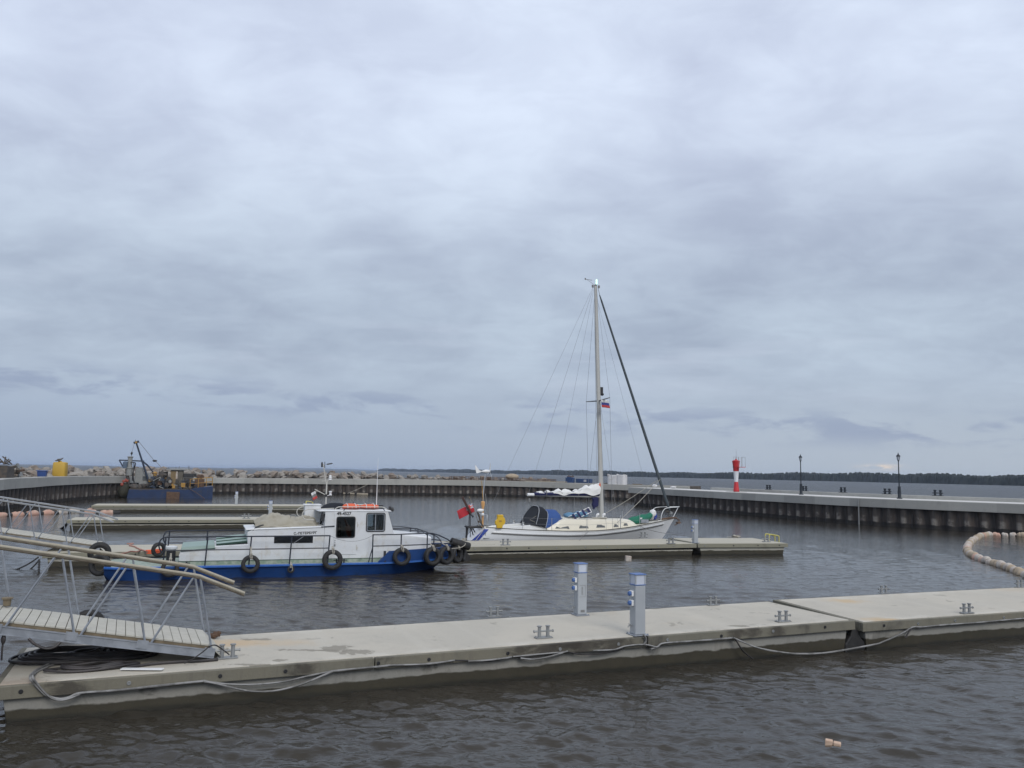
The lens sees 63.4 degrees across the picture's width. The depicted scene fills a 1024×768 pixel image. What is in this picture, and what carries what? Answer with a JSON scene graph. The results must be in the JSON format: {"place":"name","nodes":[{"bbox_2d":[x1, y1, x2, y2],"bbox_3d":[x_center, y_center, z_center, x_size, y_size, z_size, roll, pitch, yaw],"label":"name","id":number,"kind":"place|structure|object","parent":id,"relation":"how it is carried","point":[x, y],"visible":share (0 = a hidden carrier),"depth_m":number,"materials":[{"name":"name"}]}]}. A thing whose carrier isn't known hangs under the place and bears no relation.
{"place":"outdoors","nodes":[
{"label":"outdoors","id":0,"kind":"place"},
{"bbox_2d":[15,471,538,481],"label":"rubble bank","id":1,"kind":"structure","parent":0,"point":[220,476],"depth_m":136.94,"materials":[{"name":"stone"}]},
{"bbox_2d":[26,470,36,476],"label":"boulder","id":2,"kind":"object","parent":1,"relation":"on","point":[32,473],"visible":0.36,"depth_m":86.57,"materials":[{"name":"grey stone"}]},
{"bbox_2d":[68,465,74,473],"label":"boulder","id":3,"kind":"object","parent":1,"relation":"on","point":[71,468],"visible":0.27,"depth_m":100.41,"materials":[{"name":"grey stone"}]},
{"bbox_2d":[72,470,82,475],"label":"boulder","id":4,"kind":"object","parent":1,"relation":"on","point":[78,472],"visible":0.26,"depth_m":97.86,"materials":[{"name":"stone"}]},
{"bbox_2d":[270,471,277,477],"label":"boulder","id":5,"kind":"object","parent":1,"relation":"on","point":[273,474],"visible":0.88,"depth_m":133.76,"materials":[{"name":"grey stone"}]},
{"bbox_2d":[258,468,376,470],"bbox_3d":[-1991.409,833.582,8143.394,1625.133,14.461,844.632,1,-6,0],"label":"hills","id":6,"kind":"structure","parent":0,"point":[312,468],"depth_m":8058.97,"materials":[{"name":"grey"}]},
{"bbox_2d":[14,477,700,489],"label":"ground","id":7,"kind":"structure","parent":0,"point":[695,487],"depth_m":137.13,"materials":[{"name":"grey concrete"}]},
{"bbox_2d":[0,456,13,477],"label":"rusty bin","id":8,"kind":"object","parent":7,"relation":"on","point":[6,471],"visible":0.97,"depth_m":75.24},
{"bbox_2d":[0,476,689,509],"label":"quay wall","id":9,"kind":"structure","parent":7,"relation":"on","point":[50,489],"depth_m":132.18,"materials":[{"name":"concrete"}]},
{"bbox_2d":[36,470,47,476],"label":"plastic tub","id":10,"kind":"object","parent":9,"relation":"on","point":[41,473],"visible":1,"depth_m":85.92,"materials":[{"name":"blue plastic"}]},
{"bbox_2d":[52,461,67,475],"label":"yellow tank","id":11,"kind":"object","parent":9,"relation":"on","point":[59,468],"visible":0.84,"depth_m":90.72,"materials":[{"name":"yellow plastic"}]},
{"bbox_2d":[576,479,591,482],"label":"blue crate","id":12,"kind":"object","parent":9,"relation":"on","point":[583,480],"visible":1,"depth_m":136.70,"materials":[{"name":"paint"}]},
{"bbox_2d":[607,474,617,483],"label":"bulk bag","id":13,"kind":"object","parent":9,"relation":"on","point":[614,479],"visible":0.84,"depth_m":133.84,"materials":[{"name":"white fabric"}]},
{"bbox_2d":[617,474,626,484],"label":"bulk bag","id":14,"kind":"object","parent":9,"relation":"on","point":[621,479],"visible":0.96,"depth_m":133.16,"materials":[{"name":"white fabric"}]},
{"bbox_2d":[505,474,518,478],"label":"stone heap","id":15,"kind":"object","parent":7,"relation":"on","point":[512,475],"visible":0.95,"depth_m":142.43,"materials":[{"name":"beige stone"}]},
{"bbox_2d":[565,475,574,482],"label":"blue crate","id":16,"kind":"object","parent":7,"relation":"on","point":[569,479],"visible":1,"depth_m":137.96,"materials":[{"name":"paint"}]},
{"bbox_2d":[0,464,1023,767],"bbox_3d":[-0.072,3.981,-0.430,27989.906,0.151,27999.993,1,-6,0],"label":"water","id":17,"kind":"structure","parent":0,"point":[956,704],"depth_m":17.02,"materials":[{"name":"grey liquid"}]},
{"bbox_2d":[0,509,120,516],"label":"floating boom","id":18,"kind":"object","parent":17,"relation":"on","point":[33,512],"visible":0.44,"depth_m":66.37,"materials":[{"name":"white plastic"}]},
{"bbox_2d":[67,517,257,529],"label":"concrete pontoon","id":19,"kind":"object","parent":17,"relation":"on","point":[178,523],"visible":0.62,"depth_m":53.41,"materials":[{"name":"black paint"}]},
{"bbox_2d":[267,501,272,513],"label":"power pedestal","id":20,"kind":"object","parent":19,"relation":"on","point":[270,508],"visible":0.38,"depth_m":56.82,"materials":[{"name":"metal"}]},
{"bbox_2d":[117,440,212,498],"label":"dredging barge","id":21,"kind":"object","parent":17,"relation":"on","point":[162,484],"visible":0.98,"depth_m":105.50,"materials":[{"name":"blue paint"}]},
{"bbox_2d":[91,504,303,511],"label":"concrete pontoon","id":22,"kind":"object","parent":17,"relation":"on","point":[201,507],"visible":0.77,"depth_m":73.65,"materials":[{"name":"concrete"}]},
{"bbox_2d":[234,492,237,503],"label":"power pedestal","id":23,"kind":"object","parent":22,"relation":"on","point":[236,498],"visible":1,"depth_m":77.10,"materials":[{"name":"metal"}]},
{"bbox_2d":[42,541,456,567],"bbox_3d":[-10.720,7.762,36.259,16.950,1.300,3.215,3,-6,-20],"label":"concrete pontoon","id":24,"kind":"object","parent":17,"relation":"on","point":[57,563],"visible":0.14,"depth_m":32.98,"materials":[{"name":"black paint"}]},
{"bbox_2d":[13,557,38,569],"bbox_3d":[-18.764,6.901,31.667,0.068,0.511,1.296,-3,-7,31],"label":"mooring chain","id":25,"kind":"object","parent":24,"relation":"hanging from","point":[27,563],"visible":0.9,"depth_m":31.87,"materials":[{"name":"black paint"}]},
{"bbox_2d":[0,496,117,550],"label":"gangway","id":26,"kind":"object","parent":24,"relation":"on","point":[56,539],"visible":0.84,"depth_m":32.99,"materials":[{"name":"metal"}]},
{"bbox_2d":[104,462,456,580],"bbox_3d":[-8.447,5.322,32.585,13.260,4.950,3.420,3,-6,-20],"label":"workboat","id":27,"kind":"object","parent":17,"relation":"on","point":[356,541],"visible":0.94,"depth_m":31.58,"materials":[{"name":"blue paint"}]},
{"bbox_2d":[88,555,110,575],"bbox_3d":[-14.454,6.349,29.042,0.758,0.758,0.240,0,-10,5],"label":"tyre","id":28,"kind":"object","parent":27,"relation":"hanging from","point":[93,570],"visible":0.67,"depth_m":28.95,"materials":[{"name":"rubber"}]},
{"bbox_2d":[87,542,111,557],"bbox_3d":[-14.836,6.080,29.785,0.778,0.778,0.240,4,-1,-24],"label":"tyre","id":29,"kind":"object","parent":27,"relation":"hanging from","point":[105,546],"visible":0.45,"depth_m":29.71,"materials":[{"name":"rubber"}]},
{"bbox_2d":[151,542,165,556],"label":"tyre","id":30,"kind":"object","parent":27,"relation":"on","point":[153,551],"visible":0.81,"depth_m":31.49,"materials":[{"name":"rubber"}]},
{"bbox_2d":[161,553,178,577],"bbox_3d":[-12.066,6.401,29.233,0.608,0.830,0.248,3,-9,-20],"label":"tyre","id":31,"kind":"object","parent":27,"relation":"hanging from","point":[164,566],"visible":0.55,"depth_m":29.15,"materials":[{"name":"rubber"}]},
{"bbox_2d":[241,546,259,572],"bbox_3d":[-9.527,6.410,30.189,0.658,0.960,0.288,3,-10,-20],"label":"tyre","id":32,"kind":"object","parent":27,"relation":"hanging from","point":[255,559],"visible":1,"depth_m":30.08,"materials":[{"name":"rubber"}]},
{"bbox_2d":[254,512,320,527],"bbox_3d":[-8.863,5.417,32.344,2.652,0.815,2.100,3,-6,-20],"label":"covered dinghy","id":33,"kind":"object","parent":27,"relation":"on","point":[271,520],"visible":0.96,"depth_m":31.75,"materials":[{"name":"fabric"}]},
{"bbox_2d":[287,562,294,572],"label":"tyre","id":34,"kind":"object","parent":27,"relation":"hanging from","point":[289,567],"visible":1,"depth_m":30.59,"materials":[{"name":"rubber"}]},
{"bbox_2d":[274,537,312,542],"bbox_3d":[-8.278,5.900,31.395,1.430,0.255,0.032,3,-6,-20],"label":"cabin window","id":35,"kind":"structure","parent":27,"relation":"in","point":[276,539],"depth_m":31.38,"materials":[{"name":"black glass"}]},
{"bbox_2d":[322,546,342,569],"bbox_3d":[-6.761,6.553,31.175,0.758,0.884,0.303,3,-10,-20],"label":"tyre","id":36,"kind":"object","parent":27,"relation":"hanging from","point":[337,565],"visible":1,"depth_m":31.07,"materials":[{"name":"rubber"}]},
{"bbox_2d":[321,503,343,508],"bbox_3d":[-7.165,4.902,33.037,0.896,0.330,0.621,-6,-3,-21],"label":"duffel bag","id":37,"kind":"object","parent":27,"relation":"on","point":[332,505],"visible":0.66,"depth_m":32.84,"materials":[{"name":"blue fabric"}]},
{"bbox_2d":[333,514,357,554],"bbox_3d":[-6.414,5.815,32.056,0.920,1.530,0.065,3,-6,-20],"label":"door","id":38,"kind":"structure","parent":27,"relation":"in","point":[345,528],"depth_m":32.06,"materials":[{"name":"white paint"}]},
{"bbox_2d":[342,503,359,508],"bbox_3d":[-6.471,4.891,33.095,0.683,0.274,0.914,7,-9,-45],"label":"life jacket","id":39,"kind":"object","parent":27,"relation":"on","point":[349,504],"visible":0.7,"depth_m":32.86,"materials":[{"name":"orange fabric"}]},
{"bbox_2d":[360,503,378,507],"bbox_3d":[-5.766,4.926,33.363,0.792,0.263,0.868,3,-6,-20],"label":"life jacket","id":40,"kind":"object","parent":27,"relation":"on","point":[372,504],"visible":0.68,"depth_m":33.10,"materials":[{"name":"orange fabric"}]},
{"bbox_2d":[366,513,385,531],"bbox_3d":[-5.332,5.428,32.532,0.760,0.740,0.061,3,-6,-20],"label":"side window","id":41,"kind":"structure","parent":27,"relation":"in","point":[375,530],"depth_m":32.50,"materials":[{"name":"glass"}]},
{"bbox_2d":[393,545,410,565],"bbox_3d":[-4.271,6.634,32.082,0.698,0.804,0.302,3,-9,-20],"label":"tyre","id":42,"kind":"object","parent":27,"relation":"hanging from","point":[406,552],"visible":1,"depth_m":31.99,"materials":[{"name":"rubber"}]},
{"bbox_2d":[423,543,440,565],"bbox_3d":[-3.146,6.729,32.690,0.728,0.873,0.329,5,-11,-34],"label":"tyre","id":43,"kind":"object","parent":27,"relation":"hanging from","point":[436,561],"visible":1,"depth_m":32.58,"materials":[{"name":"rubber"}]},
{"bbox_2d":[440,543,453,564],"bbox_3d":[-2.660,6.797,33.136,0.728,0.854,0.367,7,-12,-44],"label":"tyre","id":44,"kind":"object","parent":27,"relation":"hanging from","point":[449,550],"visible":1,"depth_m":33.06,"materials":[{"name":"rubber"}]},
{"bbox_2d":[452,546,462,562],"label":"tyre","id":45,"kind":"object","parent":27,"relation":"hanging from","point":[457,559],"visible":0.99,"depth_m":33.52,"materials":[{"name":"rubber"}]},
{"bbox_2d":[449,538,470,549],"bbox_3d":[-2.093,6.516,33.745,0.845,0.597,0.396,22,-15,-25],"label":"cylinder fender","id":46,"kind":"object","parent":27,"relation":"attached to","point":[463,544],"visible":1,"depth_m":33.66,"materials":[{"name":"rubber"}]},
{"bbox_2d":[458,548,465,561],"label":"tyre","id":47,"kind":"object","parent":27,"relation":"hanging from","point":[463,555],"visible":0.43,"depth_m":33.96,"materials":[{"name":"rubber"}]},
{"bbox_2d":[0,601,854,723],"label":"concrete pontoon","id":48,"kind":"object","parent":17,"relation":"on","point":[272,657],"visible":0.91,"depth_m":16.07,"materials":[{"name":"grey concrete"}]},
{"bbox_2d":[31,664,80,700],"bbox_3d":[-7.470,4.821,13.556,0.700,0.421,1.406,4,-7,-29],"label":"conduit","id":49,"kind":"object","parent":48,"relation":"attached to","point":[41,688],"visible":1,"depth_m":12.98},
{"bbox_2d":[8,645,117,664],"bbox_3d":[-7.840,4.775,14.676,1.865,0.175,1.211,4,-7,-28],"label":"hose coil","id":50,"kind":"object","parent":48,"relation":"on","point":[39,656],"visible":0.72,"depth_m":14.30,"materials":[{"name":"black rubber"}]},
{"bbox_2d":[43,660,139,672],"bbox_3d":[-7.038,4.730,13.902,1.473,0.126,0.465,4,-7,-23],"label":"hose coil","id":51,"kind":"object","parent":48,"relation":"on","point":[92,666],"visible":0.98,"depth_m":13.80,"materials":[{"name":"black rubber"}]},
{"bbox_2d":[62,647,157,661],"bbox_3d":[-7.166,4.795,14.761,1.807,0.165,0.857,4,-7,-28],"label":"hose coil","id":52,"kind":"object","parent":48,"relation":"on","point":[121,654],"visible":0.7,"depth_m":14.54,"materials":[{"name":"black rubber"}]},
{"bbox_2d":[29,663,202,698],"bbox_3d":[-6.632,4.883,13.974,2.594,0.396,1.467,4,-7,-24],"label":"conduit","id":53,"kind":"object","parent":48,"relation":"attached to","point":[113,690],"visible":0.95,"depth_m":13.37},
{"bbox_2d":[0,535,244,658],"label":"gangway","id":54,"kind":"object","parent":48,"relation":"on","point":[77,628],"visible":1,"depth_m":14.36,"materials":[{"name":"metal"}]},
{"bbox_2d":[1,597,12,605],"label":"wooden block","id":55,"kind":"structure","parent":54,"relation":"on","point":[6,601],"depth_m":14.51,"materials":[{"name":"beige wood"}]},
{"bbox_2d":[27,638,60,649],"bbox_3d":[-7.604,4.218,13.468,0.492,0.206,0.064,4,-7,-22],"label":"cable","id":56,"kind":"object","parent":54,"relation":"hanging from","point":[30,640],"visible":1,"depth_m":13.43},
{"bbox_2d":[79,609,103,618],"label":"tyre","id":57,"kind":"object","parent":54,"relation":"hanging from","point":[98,613],"visible":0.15,"depth_m":16.12,"materials":[{"name":"rubber"}]},
{"bbox_2d":[120,668,163,669],"bbox_3d":[-6.175,4.760,13.833,0.689,0.025,0.100,1,-6,-1],"label":"plank","id":58,"kind":"object","parent":48,"relation":"on","point":[141,668],"visible":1,"depth_m":13.81,"materials":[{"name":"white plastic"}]},
{"bbox_2d":[127,658,217,667],"bbox_3d":[-5.854,4.812,14.302,1.463,0.056,0.158,4,-7,-27],"label":"hose","id":59,"kind":"object","parent":48,"relation":"on","point":[170,662],"visible":0.98,"depth_m":14.31,"materials":[{"name":"black rubber"}]},
{"bbox_2d":[184,644,229,663],"bbox_3d":[-5.304,4.683,14.416,0.736,0.296,0.214,3,-7,-20],"label":"cable","id":60,"kind":"object","parent":48,"relation":"on","point":[206,649],"visible":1,"depth_m":14.36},
{"bbox_2d":[210,631,220,638],"bbox_3d":[-5.937,5.003,16.517,0.234,0.152,0.195,-1,-6,20],"label":"rusty shackle","id":61,"kind":"object","parent":48,"relation":"on","point":[215,634],"visible":0.98,"depth_m":16.49,"materials":[{"name":"metal"}]},
{"bbox_2d":[215,643,240,659],"bbox_3d":[-5.089,4.777,14.810,0.451,0.249,0.154,4,-7,-22],"label":"mooring cleat","id":62,"kind":"object","parent":48,"relation":"on","point":[232,655],"visible":0.98,"depth_m":14.79,"materials":[{"name":"metal"}]},
{"bbox_2d":[203,670,332,692],"bbox_3d":[-4.169,5.152,14.245,2.169,0.293,0.038,4,-7,-22],"label":"conduit","id":63,"kind":"object","parent":48,"relation":"attached to","point":[266,691],"visible":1,"depth_m":14.21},
{"bbox_2d":[206,670,330,685],"bbox_3d":[-4.180,5.097,14.287,2.170,0.164,0.034,4,-7,-22],"label":"conduit","id":64,"kind":"object","parent":48,"relation":"attached to","point":[237,684],"visible":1,"depth_m":14.28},
{"bbox_2d":[333,659,454,671],"bbox_3d":[-2.124,5.134,15.106,2.272,0.060,0.036,4,-7,-22],"label":"conduit","id":65,"kind":"object","parent":48,"relation":"attached to","point":[368,667],"visible":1,"depth_m":15.08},
{"bbox_2d":[468,656,511,661],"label":"conduit","id":66,"kind":"object","parent":48,"relation":"attached to","point":[489,659],"visible":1,"depth_m":15.79,"materials":[{"name":"grey plastic"}]},
{"bbox_2d":[486,606,501,616],"bbox_3d":[-0.418,5.310,19.317,0.410,0.226,0.140,4,-7,-22],"label":"mooring cleat","id":67,"kind":"object","parent":48,"relation":"on","point":[497,611],"visible":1,"depth_m":19.30,"materials":[{"name":"metal"}]},
{"bbox_2d":[513,651,562,657],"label":"conduit","id":68,"kind":"object","parent":48,"relation":"attached to","point":[537,654],"visible":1,"depth_m":16.20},
{"bbox_2d":[455,647,624,661],"bbox_3d":[0.629,5.327,16.274,3.706,0.137,0.028,4,-7,-22],"label":"cable","id":69,"kind":"object","parent":48,"relation":"hanging from","point":[567,652],"visible":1,"depth_m":16.57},
{"bbox_2d":[533,625,553,638],"bbox_3d":[0.645,5.061,16.921,0.451,0.249,0.154,4,-7,-22],"label":"mooring cleat","id":70,"kind":"object","parent":48,"relation":"on","point":[539,631],"visible":1,"depth_m":16.89,"materials":[{"name":"metal"}]},
{"bbox_2d":[520,650,567,659],"bbox_3d":[0.636,5.327,16.239,1.020,0.137,0.036,4,-7,-22],"label":"conduit","id":71,"kind":"object","parent":48,"relation":"attached to","point":[544,657],"visible":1,"depth_m":16.22,"materials":[{"name":"grey plastic"}]},
{"bbox_2d":[571,562,589,615],"bbox_3d":[1.604,4.879,19.728,0.390,1.214,0.338,4,-7,-22],"label":"power pedestal","id":72,"kind":"object","parent":48,"relation":"on","point":[579,580],"visible":1,"depth_m":19.64,"materials":[{"name":"metal"}]},
{"bbox_2d":[593,644,656,650],"bbox_3d":[2.318,5.388,16.935,1.496,0.105,0.034,4,-7,-22],"label":"conduit","id":73,"kind":"object","parent":48,"relation":"attached to","point":[625,646],"visible":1,"depth_m":16.91,"materials":[{"name":"grey plastic"}]},
{"bbox_2d":[626,572,648,636],"bbox_3d":[2.616,4.626,17.416,0.405,1.261,0.352,4,-7,-22],"label":"power pedestal","id":74,"kind":"object","parent":48,"relation":"on","point":[636,593],"visible":1,"depth_m":17.33,"materials":[{"name":"metal"}]},
{"bbox_2d":[651,637,732,649],"bbox_3d":[3.846,5.503,17.578,2.086,0.143,0.038,4,-7,-22],"label":"conduit","id":75,"kind":"object","parent":48,"relation":"attached to","point":[692,641],"visible":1,"depth_m":17.57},
{"bbox_2d":[706,596,719,605],"bbox_3d":[5.181,5.584,21.338,0.410,0.226,0.140,4,-7,-22],"label":"mooring cleat","id":76,"kind":"object","parent":48,"relation":"on","point":[710,600],"visible":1,"depth_m":21.30,"materials":[{"name":"metal"}]},
{"bbox_2d":[735,640,752,658],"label":"conduit","id":77,"kind":"object","parent":48,"relation":"attached to","point":[743,650],"visible":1,"depth_m":17.99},
{"bbox_2d":[774,610,790,622],"bbox_3d":[6.241,5.349,19.079,0.451,0.249,0.154,4,-7,-22],"label":"mooring cleat","id":78,"kind":"object","parent":48,"relation":"on","point":[779,616],"visible":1,"depth_m":19.04,"materials":[{"name":"metal"}]},
{"bbox_2d":[461,278,680,540],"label":"sailing yacht","id":79,"kind":"object","parent":17,"relation":"on","point":[538,523],"visible":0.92,"depth_m":45.00,"materials":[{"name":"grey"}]},
{"bbox_2d":[457,504,474,518],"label":"ensign","id":80,"kind":"object","parent":79,"relation":"attached to","point":[463,512],"visible":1,"depth_m":43.33,"materials":[{"name":"red fabric"}]},
{"bbox_2d":[481,481,484,526],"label":"danbuoy","id":81,"kind":"object","parent":79,"relation":"on","point":[482,504],"visible":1,"depth_m":43.20,"materials":[{"name":"yellow paint"}]},
{"bbox_2d":[495,515,504,527],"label":"lifebuoy bag","id":82,"kind":"object","parent":79,"relation":"attached to","point":[500,521],"visible":1,"depth_m":42.72,"materials":[{"name":"yellow fabric"}]},
{"bbox_2d":[563,512,578,517],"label":"cushion","id":83,"kind":"object","parent":79,"relation":"on","point":[567,514],"visible":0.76,"depth_m":44.81,"materials":[{"name":"blue fabric"}]},
{"bbox_2d":[568,507,591,518],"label":"folding ladder","id":84,"kind":"object","parent":79,"relation":"on","point":[583,512],"visible":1,"depth_m":44.79,"materials":[{"name":"silver metal"}]},
{"bbox_2d":[591,497,598,508],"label":"canvas bag","id":85,"kind":"object","parent":79,"relation":"hanging from","point":[595,501],"visible":1,"depth_m":45.65,"materials":[{"name":"blue fabric"}]},
{"bbox_2d":[601,400,609,407],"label":"courtesy flag","id":86,"kind":"object","parent":79,"relation":"hanging from","point":[604,403],"visible":1,"depth_m":45.82,"materials":[{"name":"multicoloured fabric"}]},
{"bbox_2d":[628,509,656,523],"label":"sail bag","id":87,"kind":"object","parent":79,"relation":"on","point":[640,517],"visible":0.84,"depth_m":46.55,"materials":[{"name":"green fabric"}]},
{"bbox_2d":[446,539,696,559],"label":"concrete pontoon","id":88,"kind":"object","parent":17,"relation":"on","point":[525,549],"visible":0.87,"depth_m":40.18,"materials":[{"name":"grey concrete"}]},
{"bbox_2d":[465,550,470,560],"bbox_3d":[-2.596,8.026,38.768,0.600,0.800,2.560,3,-6,-20],"label":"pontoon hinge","id":89,"kind":"object","parent":88,"relation":"attached to","point":[468,558],"visible":0.09,"depth_m":37.63,"materials":[{"name":"rubber"}]},
{"bbox_2d":[378,468,1023,485],"bbox_3d":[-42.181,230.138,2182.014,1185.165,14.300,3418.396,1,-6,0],"label":"distant forest","id":90,"kind":"object","parent":17,"relation":"on","point":[967,479],"visible":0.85,"depth_m":1218.11,"materials":[{"name":"green plant"}]},
{"bbox_2d":[670,538,787,554],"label":"concrete pontoon","id":91,"kind":"object","parent":17,"relation":"on","point":[730,546],"visible":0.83,"depth_m":42.78,"materials":[{"name":"concrete"}]},
{"bbox_2d":[691,519,697,542],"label":"power pedestal","id":92,"kind":"object","parent":91,"relation":"on","point":[694,530],"visible":1,"depth_m":42.20,"materials":[{"name":"metal"}]},
{"bbox_2d":[628,487,1023,533],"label":"pier","id":93,"kind":"structure","parent":17,"relation":"in","point":[987,514],"depth_m":74.31,"materials":[{"name":"concrete"}]},
{"bbox_2d":[726,457,745,491],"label":"harbour beacon","id":94,"kind":"object","parent":93,"relation":"on","point":[735,462],"visible":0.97,"depth_m":92.42,"materials":[{"name":"metal"}]},
{"bbox_2d":[799,454,803,494],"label":"lamp post","id":95,"kind":"object","parent":93,"relation":"on","point":[801,488],"visible":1,"depth_m":84.04,"materials":[{"name":"black metal"}]},
{"bbox_2d":[896,453,902,498],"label":"lamp post","id":96,"kind":"object","parent":93,"relation":"on","point":[899,487],"visible":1,"depth_m":73.72,"materials":[{"name":"black metal"}]},
{"bbox_2d":[932,490,942,495],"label":"double bollard","id":97,"kind":"object","parent":93,"relation":"on","point":[940,493],"visible":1,"depth_m":73.19,"materials":[{"name":"black metal"}]},
{"bbox_2d":[825,738,840,745],"bbox_3d":[4.861,5.456,12.541,0.224,0.115,0.100,2,-5,24],"label":"foam block","id":98,"kind":"object","parent":17,"relation":"on","point":[831,742],"depth_m":12.51,"materials":[{"name":"beige plastic"}]},
{"bbox_2d":[773,587,1023,649],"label":"concrete pontoon","id":99,"kind":"object","parent":17,"relation":"on","point":[877,618],"visible":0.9,"depth_m":21.14,"materials":[{"name":"grey concrete"}]},
{"bbox_2d":[844,628,864,651],"bbox_3d":[7.559,6.264,20.597,0.600,0.800,2.560,4,-7,-22],"label":"pontoon hinge","id":100,"kind":"object","parent":99,"relation":"attached to","point":[853,639],"visible":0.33,"depth_m":19.43,"materials":[{"name":"rubber"}]},
{"bbox_2d":[733,618,1023,654],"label":"conduit","id":101,"kind":"object","parent":99,"relation":"attached to","point":[903,632],"visible":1,"depth_m":19.44,"materials":[{"name":"grey plastic"}]},
{"bbox_2d":[878,585,889,593],"bbox_3d":[10.720,5.920,23.886,0.410,0.226,0.140,4,-7,-22],"label":"mooring cleat","id":102,"kind":"object","parent":99,"relation":"on","point":[881,588],"visible":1,"depth_m":23.85,"materials":[{"name":"metal"}]},
{"bbox_2d":[959,603,973,613],"bbox_3d":[11.494,5.671,20.938,0.451,0.249,0.154,4,-7,-22],"label":"mooring cleat","id":103,"kind":"object","parent":99,"relation":"on","point":[964,608],"visible":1,"depth_m":20.91,"materials":[{"name":"metal"}]},
{"bbox_2d":[1014,580,1023,587],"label":"mooring cleat","id":104,"kind":"object","parent":99,"relation":"on","point":[1017,583],"visible":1,"depth_m":25.73,"materials":[{"name":"metal"}]},
{"bbox_2d":[963,531,1023,576],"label":"floating boom","id":105,"kind":"object","parent":17,"relation":"on","point":[970,552],"visible":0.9,"depth_m":42.82,"materials":[{"name":"beige plastic"}]},
{"bbox_2d":[0,0,1023,475],"label":"sky","id":106,"kind":"structure","parent":0,"point":[346,234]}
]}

